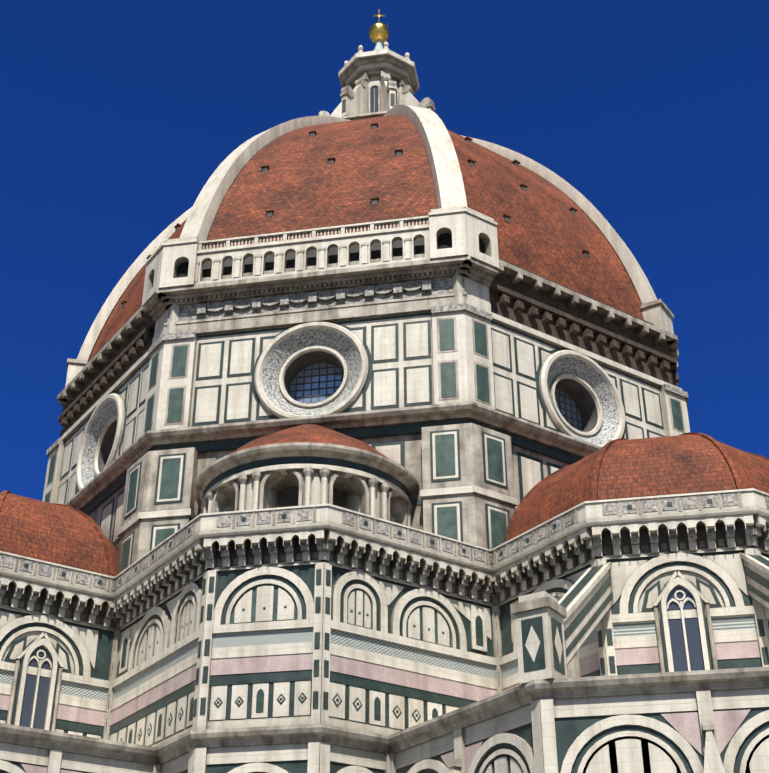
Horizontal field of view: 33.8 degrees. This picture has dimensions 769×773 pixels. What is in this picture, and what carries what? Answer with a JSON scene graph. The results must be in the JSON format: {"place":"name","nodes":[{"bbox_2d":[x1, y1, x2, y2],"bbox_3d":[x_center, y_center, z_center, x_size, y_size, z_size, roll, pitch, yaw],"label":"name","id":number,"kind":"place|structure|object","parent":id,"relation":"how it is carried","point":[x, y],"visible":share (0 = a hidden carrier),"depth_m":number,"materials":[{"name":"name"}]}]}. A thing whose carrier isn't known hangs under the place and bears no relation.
{"place":"outdoors","nodes":[
{"label":"outdoors","id":0,"kind":"place"},
{"bbox_2d":[42,258,689,572],"bbox_3d":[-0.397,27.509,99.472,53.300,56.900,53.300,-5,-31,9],"label":"dome drum","id":1,"kind":"object","parent":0,"point":[478,424],"visible":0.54,"depth_m":87.61,"materials":[{"name":"white stone"}]},
{"bbox_2d":[0,490,118,576],"bbox_3d":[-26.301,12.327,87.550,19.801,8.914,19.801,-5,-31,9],"label":"semi-dome","id":2,"kind":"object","parent":1,"relation":"attached to","point":[65,535],"depth_m":81.07,"materials":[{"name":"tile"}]},
{"bbox_2d":[194,442,419,526],"bbox_3d":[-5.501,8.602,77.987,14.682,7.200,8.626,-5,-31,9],"label":"exedra","id":3,"kind":"object","parent":1,"relation":"attached to","point":[277,475],"visible":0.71,"depth_m":76.81,"materials":[{"name":"stone"}]},
{"bbox_2d":[230,424,388,458],"bbox_3d":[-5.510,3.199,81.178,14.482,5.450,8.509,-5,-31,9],"label":"small semi-dome roof","id":4,"kind":"structure","parent":3,"relation":"on","point":[314,433],"depth_m":78.30,"materials":[{"name":"red tile"}]},
{"bbox_2d":[142,206,498,344],"bbox_3d":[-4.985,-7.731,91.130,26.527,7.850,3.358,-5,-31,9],"label":"gallery balustrade","id":5,"kind":"object","parent":1,"relation":"attached to","point":[446,256],"visible":1,"depth_m":90.09,"materials":[{"name":"white stone"}]},
{"bbox_2d":[88,115,643,361],"bbox_3d":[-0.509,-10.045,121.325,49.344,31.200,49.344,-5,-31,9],"label":"dome roof tiles","id":6,"kind":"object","parent":1,"relation":"on","point":[301,183],"depth_m":100.50,"materials":[{"name":"red tile"}]},
{"bbox_2d":[65,105,673,386],"bbox_3d":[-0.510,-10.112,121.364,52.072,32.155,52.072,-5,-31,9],"label":"dome ribs","id":7,"kind":"object","parent":6,"relation":"on","point":[200,213],"visible":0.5,"depth_m":104.67,"materials":[{"name":"white stone"}]},
{"bbox_2d":[318,24,434,119],"bbox_3d":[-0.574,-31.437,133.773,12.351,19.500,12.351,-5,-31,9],"label":"lantern","id":8,"kind":"object","parent":6,"relation":"on","point":[378,81],"visible":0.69,"depth_m":130.68,"materials":[{"name":"white stone"}]},
{"bbox_2d":[369,9,389,43],"bbox_3d":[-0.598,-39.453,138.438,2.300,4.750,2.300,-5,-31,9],"label":"ball and cross","id":9,"kind":"object","parent":8,"relation":"on","point":[378,30],"visible":0.9,"depth_m":137.04,"materials":[{"name":"gold metal"}]},
{"bbox_2d":[504,432,768,541],"bbox_3d":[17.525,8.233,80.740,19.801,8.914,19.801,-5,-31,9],"label":"semi-dome","id":10,"kind":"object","parent":1,"relation":"attached to","point":[684,463],"depth_m":73.38,"materials":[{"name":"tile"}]},
{"bbox_2d":[0,488,768,746],"bbox_3d":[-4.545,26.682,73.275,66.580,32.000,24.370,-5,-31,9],"label":"upper apse walls","id":11,"kind":"structure","parent":0,"point":[331,614],"depth_m":70.36,"materials":[{"name":"white stone"}]},
{"bbox_2d":[0,552,768,772],"bbox_3d":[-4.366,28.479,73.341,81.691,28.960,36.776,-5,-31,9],"label":"duomo chapel ring","id":12,"kind":"object","parent":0,"point":[554,712],"visible":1,"depth_m":59.95,"materials":[{"name":"white stone"}]},
{"bbox_2d":[0,0,768,500],"label":"sky","id":13,"kind":"structure","parent":0,"point":[116,116],"materials":[{"name":"blue"}]}
]}

